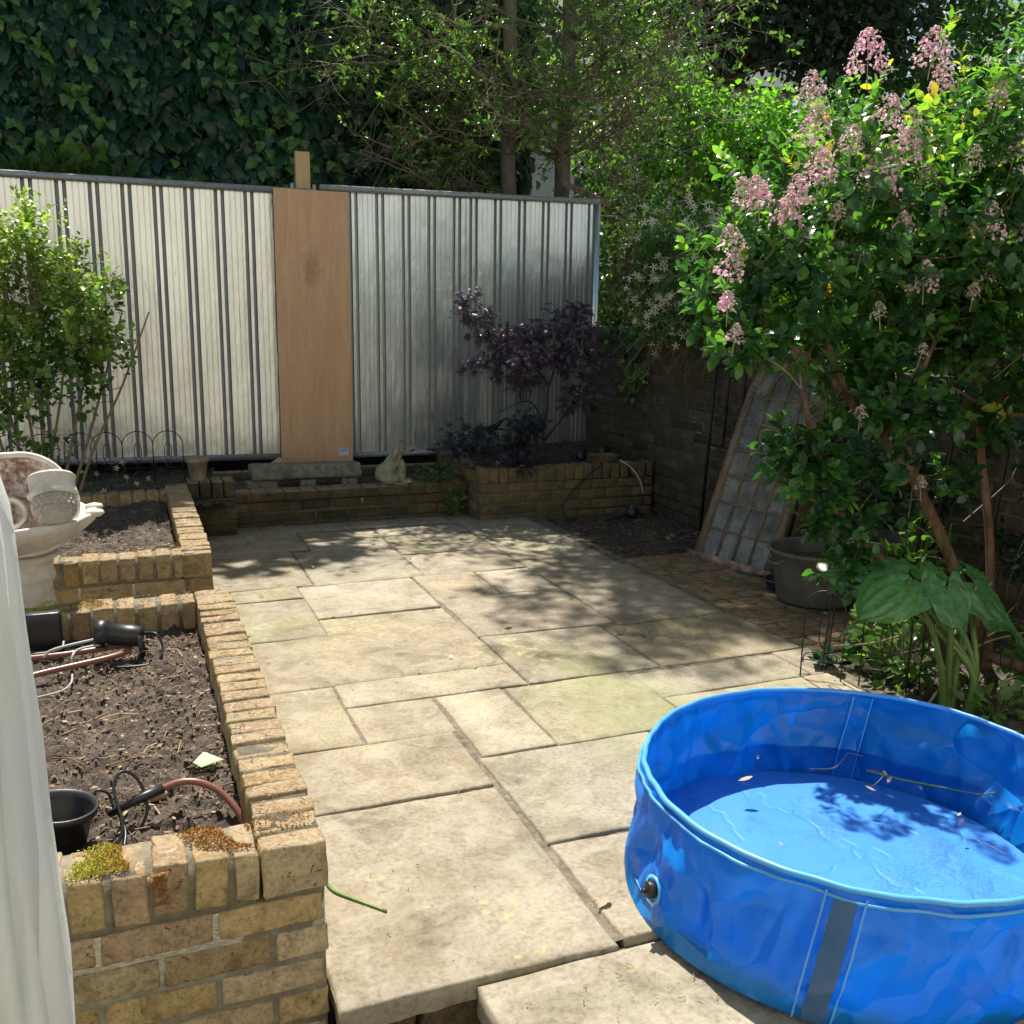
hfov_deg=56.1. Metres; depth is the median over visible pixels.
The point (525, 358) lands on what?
purple maple
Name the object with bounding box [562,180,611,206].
timber rail
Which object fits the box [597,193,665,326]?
corner shrub
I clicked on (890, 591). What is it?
arum lily
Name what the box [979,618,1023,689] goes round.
wire hoop
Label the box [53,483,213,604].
raised planter
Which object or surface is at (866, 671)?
soil litter
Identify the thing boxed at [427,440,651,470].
soil
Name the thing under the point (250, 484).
loose brick
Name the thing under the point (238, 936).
raised planter
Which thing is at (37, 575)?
bird bath
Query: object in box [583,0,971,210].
dark tree
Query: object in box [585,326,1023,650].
garden wall
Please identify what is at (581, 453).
garden light
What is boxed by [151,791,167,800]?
pebble
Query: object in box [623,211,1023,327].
wooden fence
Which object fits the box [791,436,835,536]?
timber board
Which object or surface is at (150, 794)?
watering hose
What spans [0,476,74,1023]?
furniture cover
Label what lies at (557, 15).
broad tree
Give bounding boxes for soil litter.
[235,473,1023,731]
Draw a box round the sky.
[650,0,1023,237]
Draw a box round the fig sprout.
[953,679,1023,724]
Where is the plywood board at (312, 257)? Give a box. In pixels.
[273,188,352,462]
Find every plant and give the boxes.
[0,134,160,178]
[410,461,463,484]
[440,488,468,516]
[844,602,888,667]
[848,617,968,694]
[867,502,965,623]
[996,624,1023,686]
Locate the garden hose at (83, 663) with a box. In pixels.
[31,646,132,677]
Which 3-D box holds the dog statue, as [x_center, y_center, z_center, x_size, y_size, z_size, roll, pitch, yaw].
[-0.863,-0.368,7.070,0.294,0.330,0.190,-1,12,-10]
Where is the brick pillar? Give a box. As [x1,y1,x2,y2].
[185,477,237,535]
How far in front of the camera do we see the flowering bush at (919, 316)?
3.67 m
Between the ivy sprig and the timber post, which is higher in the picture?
the timber post
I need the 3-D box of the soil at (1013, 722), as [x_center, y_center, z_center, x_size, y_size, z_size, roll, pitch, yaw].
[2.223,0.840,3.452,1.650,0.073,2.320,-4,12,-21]
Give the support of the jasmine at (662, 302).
attached to the wooden fence at (627, 257)
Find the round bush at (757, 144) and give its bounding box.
[624,59,881,233]
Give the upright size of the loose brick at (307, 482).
0.076 m
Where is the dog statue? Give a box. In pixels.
[375,440,414,484]
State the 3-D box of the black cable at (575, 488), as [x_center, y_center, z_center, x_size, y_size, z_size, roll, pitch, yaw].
[0.620,-0.146,7.174,0.516,0.425,0.161,-4,12,-21]
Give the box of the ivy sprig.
[806,638,860,665]
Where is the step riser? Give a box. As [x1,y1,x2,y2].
[334,999,480,1023]
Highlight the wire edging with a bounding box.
[1,430,184,483]
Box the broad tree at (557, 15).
[531,0,692,166]
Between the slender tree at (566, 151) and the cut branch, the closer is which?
the cut branch
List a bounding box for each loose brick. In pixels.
[245,480,277,488]
[299,479,315,485]
[340,476,357,484]
[587,453,617,463]
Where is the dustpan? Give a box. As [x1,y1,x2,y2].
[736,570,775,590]
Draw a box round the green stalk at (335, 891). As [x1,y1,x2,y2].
[325,879,386,912]
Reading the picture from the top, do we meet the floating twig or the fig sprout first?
the fig sprout
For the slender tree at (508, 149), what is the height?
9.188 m
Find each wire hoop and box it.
[799,590,846,681]
[858,617,912,694]
[917,615,968,695]
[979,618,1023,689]
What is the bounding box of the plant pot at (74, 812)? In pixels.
[49,789,99,854]
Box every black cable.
[93,770,148,845]
[562,462,626,521]
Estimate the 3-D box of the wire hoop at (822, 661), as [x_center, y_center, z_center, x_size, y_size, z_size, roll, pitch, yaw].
[1.281,0.526,3.949,0.166,0.423,0.006,6,12,23]
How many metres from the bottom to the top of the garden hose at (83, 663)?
0.034 m
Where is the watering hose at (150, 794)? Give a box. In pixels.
[107,778,242,822]
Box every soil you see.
[30,623,241,855]
[56,500,175,556]
[75,467,232,506]
[235,473,452,489]
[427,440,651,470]
[537,511,698,559]
[838,635,1023,734]
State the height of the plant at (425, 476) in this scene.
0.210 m
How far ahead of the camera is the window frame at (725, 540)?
5.87 m
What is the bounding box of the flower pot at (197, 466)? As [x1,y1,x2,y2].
[184,455,209,480]
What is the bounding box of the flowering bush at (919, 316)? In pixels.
[674,4,1023,684]
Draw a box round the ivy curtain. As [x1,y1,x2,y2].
[825,359,1023,609]
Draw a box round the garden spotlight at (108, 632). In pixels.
[93,619,163,668]
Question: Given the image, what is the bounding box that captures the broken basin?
[0,452,80,557]
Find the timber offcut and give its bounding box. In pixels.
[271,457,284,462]
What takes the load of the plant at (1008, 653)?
on the soil at (1013, 722)
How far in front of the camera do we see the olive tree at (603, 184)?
10.18 m
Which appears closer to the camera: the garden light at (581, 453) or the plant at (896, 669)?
the plant at (896, 669)
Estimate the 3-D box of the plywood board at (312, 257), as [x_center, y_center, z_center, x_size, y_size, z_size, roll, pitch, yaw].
[-1.532,-1.412,7.453,0.565,2.077,0.017,-4,12,-21]
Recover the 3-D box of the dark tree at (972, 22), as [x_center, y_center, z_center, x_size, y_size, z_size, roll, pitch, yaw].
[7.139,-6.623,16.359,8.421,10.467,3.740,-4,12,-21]
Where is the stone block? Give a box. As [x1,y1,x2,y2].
[248,460,362,481]
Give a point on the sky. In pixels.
(1014, 1)
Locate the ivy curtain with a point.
(927, 469)
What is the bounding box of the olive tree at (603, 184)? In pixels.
[570,37,718,324]
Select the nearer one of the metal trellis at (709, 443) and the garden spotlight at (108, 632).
the garden spotlight at (108, 632)
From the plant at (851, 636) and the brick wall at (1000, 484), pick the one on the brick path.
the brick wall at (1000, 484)
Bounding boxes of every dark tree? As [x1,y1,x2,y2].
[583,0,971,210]
[758,0,1023,159]
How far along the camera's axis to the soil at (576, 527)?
6.78 m
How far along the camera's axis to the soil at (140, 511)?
5.20 m
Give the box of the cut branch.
[982,650,1023,673]
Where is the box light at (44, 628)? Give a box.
[25,610,63,652]
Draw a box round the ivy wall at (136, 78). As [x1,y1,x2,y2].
[0,0,560,473]
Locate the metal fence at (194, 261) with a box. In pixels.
[0,169,600,464]
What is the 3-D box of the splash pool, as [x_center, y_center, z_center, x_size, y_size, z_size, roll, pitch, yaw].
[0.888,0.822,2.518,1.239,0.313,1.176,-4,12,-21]
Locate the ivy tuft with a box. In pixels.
[598,324,649,404]
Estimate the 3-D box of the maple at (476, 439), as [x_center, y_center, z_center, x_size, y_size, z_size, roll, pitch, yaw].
[-0.135,-0.513,7.082,0.944,0.542,0.493,-1,12,-7]
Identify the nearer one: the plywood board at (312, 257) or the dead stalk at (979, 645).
the dead stalk at (979, 645)
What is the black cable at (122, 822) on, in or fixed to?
on the soil at (54, 746)
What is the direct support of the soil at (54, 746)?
in the raised planter at (238, 936)
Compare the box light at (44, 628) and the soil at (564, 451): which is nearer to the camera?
the box light at (44, 628)
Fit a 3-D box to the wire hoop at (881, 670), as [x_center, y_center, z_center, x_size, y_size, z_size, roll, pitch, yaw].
[1.507,0.556,3.871,0.186,0.403,0.006,6,12,23]
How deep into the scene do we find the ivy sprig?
4.14 m
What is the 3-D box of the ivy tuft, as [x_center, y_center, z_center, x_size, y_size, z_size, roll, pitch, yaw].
[0.914,-1.186,7.700,0.232,0.634,0.885,-4,12,-21]
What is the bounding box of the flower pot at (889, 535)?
[841,527,925,612]
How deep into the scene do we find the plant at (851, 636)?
4.15 m
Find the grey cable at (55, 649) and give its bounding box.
[30,638,107,697]
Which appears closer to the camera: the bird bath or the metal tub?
the bird bath
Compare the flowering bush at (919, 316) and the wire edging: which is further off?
the wire edging
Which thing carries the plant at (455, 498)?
on the patio
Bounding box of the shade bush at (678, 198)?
[598,177,815,310]
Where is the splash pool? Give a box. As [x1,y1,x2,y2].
[624,687,1023,1023]
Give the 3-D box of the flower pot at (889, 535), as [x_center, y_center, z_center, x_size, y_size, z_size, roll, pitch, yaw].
[1.866,0.315,4.891,0.410,0.402,0.410,-4,12,-21]
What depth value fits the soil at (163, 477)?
7.11 m
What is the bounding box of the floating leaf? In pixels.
[738,776,751,780]
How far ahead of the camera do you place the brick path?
5.11 m
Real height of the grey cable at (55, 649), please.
0.068 m
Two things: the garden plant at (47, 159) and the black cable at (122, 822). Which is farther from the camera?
the garden plant at (47, 159)
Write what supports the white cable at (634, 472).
hanging from the raised planter at (498, 492)
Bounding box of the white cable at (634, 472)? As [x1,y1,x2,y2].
[620,460,643,492]
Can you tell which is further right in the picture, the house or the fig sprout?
the fig sprout
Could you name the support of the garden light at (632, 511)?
on the soil at (576, 527)
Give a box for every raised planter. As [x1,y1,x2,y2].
[24,588,328,1023]
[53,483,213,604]
[437,452,652,519]
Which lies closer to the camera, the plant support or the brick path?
the plant support
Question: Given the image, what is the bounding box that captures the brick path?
[625,553,958,654]
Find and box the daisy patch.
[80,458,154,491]
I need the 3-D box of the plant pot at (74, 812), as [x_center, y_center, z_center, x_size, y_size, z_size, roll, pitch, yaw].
[-1.035,0.726,2.204,0.169,0.136,0.170,-4,12,-21]
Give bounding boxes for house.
[517,0,806,325]
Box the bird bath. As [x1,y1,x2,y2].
[14,502,104,607]
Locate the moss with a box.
[25,598,309,908]
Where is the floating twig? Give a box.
[810,753,883,788]
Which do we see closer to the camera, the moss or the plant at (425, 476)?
the moss
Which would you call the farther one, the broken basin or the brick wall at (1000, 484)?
the brick wall at (1000, 484)
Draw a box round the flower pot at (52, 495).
[26,469,78,525]
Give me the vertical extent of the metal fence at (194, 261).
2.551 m
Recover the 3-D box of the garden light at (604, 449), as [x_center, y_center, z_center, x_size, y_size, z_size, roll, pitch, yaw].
[0.709,-0.463,7.440,0.096,0.120,0.106,-4,12,-21]
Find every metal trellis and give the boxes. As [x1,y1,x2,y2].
[698,354,746,534]
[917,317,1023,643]
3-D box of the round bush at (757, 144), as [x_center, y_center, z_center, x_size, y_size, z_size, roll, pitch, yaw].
[2.775,-2.773,11.510,3.633,4.715,1.706,-4,12,-21]
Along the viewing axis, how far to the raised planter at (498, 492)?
7.20 m
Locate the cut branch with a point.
(1006, 662)
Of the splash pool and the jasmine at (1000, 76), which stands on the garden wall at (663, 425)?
the jasmine at (1000, 76)
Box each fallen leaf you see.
[193,752,223,766]
[598,893,610,907]
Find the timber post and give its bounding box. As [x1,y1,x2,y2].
[290,151,315,189]
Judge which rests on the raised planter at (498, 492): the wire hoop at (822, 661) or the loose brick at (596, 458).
the loose brick at (596, 458)
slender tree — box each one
[207,0,716,232]
[385,0,803,282]
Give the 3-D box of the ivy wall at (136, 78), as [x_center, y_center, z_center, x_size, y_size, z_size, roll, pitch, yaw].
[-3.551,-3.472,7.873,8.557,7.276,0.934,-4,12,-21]
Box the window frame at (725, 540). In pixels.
[686,358,827,578]
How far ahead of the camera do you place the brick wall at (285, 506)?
6.90 m
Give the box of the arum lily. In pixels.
[808,557,1023,713]
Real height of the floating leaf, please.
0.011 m
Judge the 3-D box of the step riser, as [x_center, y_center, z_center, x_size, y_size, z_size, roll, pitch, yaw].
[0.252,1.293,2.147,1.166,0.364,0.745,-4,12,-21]
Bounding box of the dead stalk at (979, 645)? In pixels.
[833,622,1023,702]
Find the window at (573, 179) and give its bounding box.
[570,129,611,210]
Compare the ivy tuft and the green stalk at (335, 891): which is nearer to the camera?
the green stalk at (335, 891)
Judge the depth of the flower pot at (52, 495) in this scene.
3.60 m
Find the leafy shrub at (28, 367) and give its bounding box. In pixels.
[0,185,149,494]
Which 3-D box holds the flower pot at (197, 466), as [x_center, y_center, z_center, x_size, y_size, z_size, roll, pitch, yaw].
[-2.099,-0.290,6.408,0.168,0.157,0.168,-4,12,-21]
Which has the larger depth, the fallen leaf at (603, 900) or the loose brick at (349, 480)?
the loose brick at (349, 480)
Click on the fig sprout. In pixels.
(1006, 693)
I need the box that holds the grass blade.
[866,769,995,794]
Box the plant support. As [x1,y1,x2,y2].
[820,542,854,670]
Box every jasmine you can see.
[606,133,1014,388]
[941,0,1023,401]
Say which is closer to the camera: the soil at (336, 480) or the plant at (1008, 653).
the plant at (1008, 653)
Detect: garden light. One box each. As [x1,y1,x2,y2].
[576,448,588,461]
[598,445,610,452]
[626,505,638,519]
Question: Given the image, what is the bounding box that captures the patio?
[208,514,1023,1023]
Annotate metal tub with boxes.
[767,536,847,609]
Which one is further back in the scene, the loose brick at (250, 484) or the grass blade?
the loose brick at (250, 484)
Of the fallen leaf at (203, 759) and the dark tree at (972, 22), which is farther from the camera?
the dark tree at (972, 22)
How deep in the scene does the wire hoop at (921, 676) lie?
3.83 m
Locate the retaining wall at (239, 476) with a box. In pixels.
[211,462,437,483]
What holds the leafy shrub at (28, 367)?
on the soil at (163, 477)
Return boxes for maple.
[432,406,554,478]
[447,287,610,460]
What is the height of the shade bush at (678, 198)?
3.637 m
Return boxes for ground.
[169,465,521,1023]
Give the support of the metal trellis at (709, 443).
on the soil at (576, 527)
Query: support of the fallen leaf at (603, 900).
on the patio
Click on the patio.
(512, 934)
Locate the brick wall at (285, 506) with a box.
[235,479,467,527]

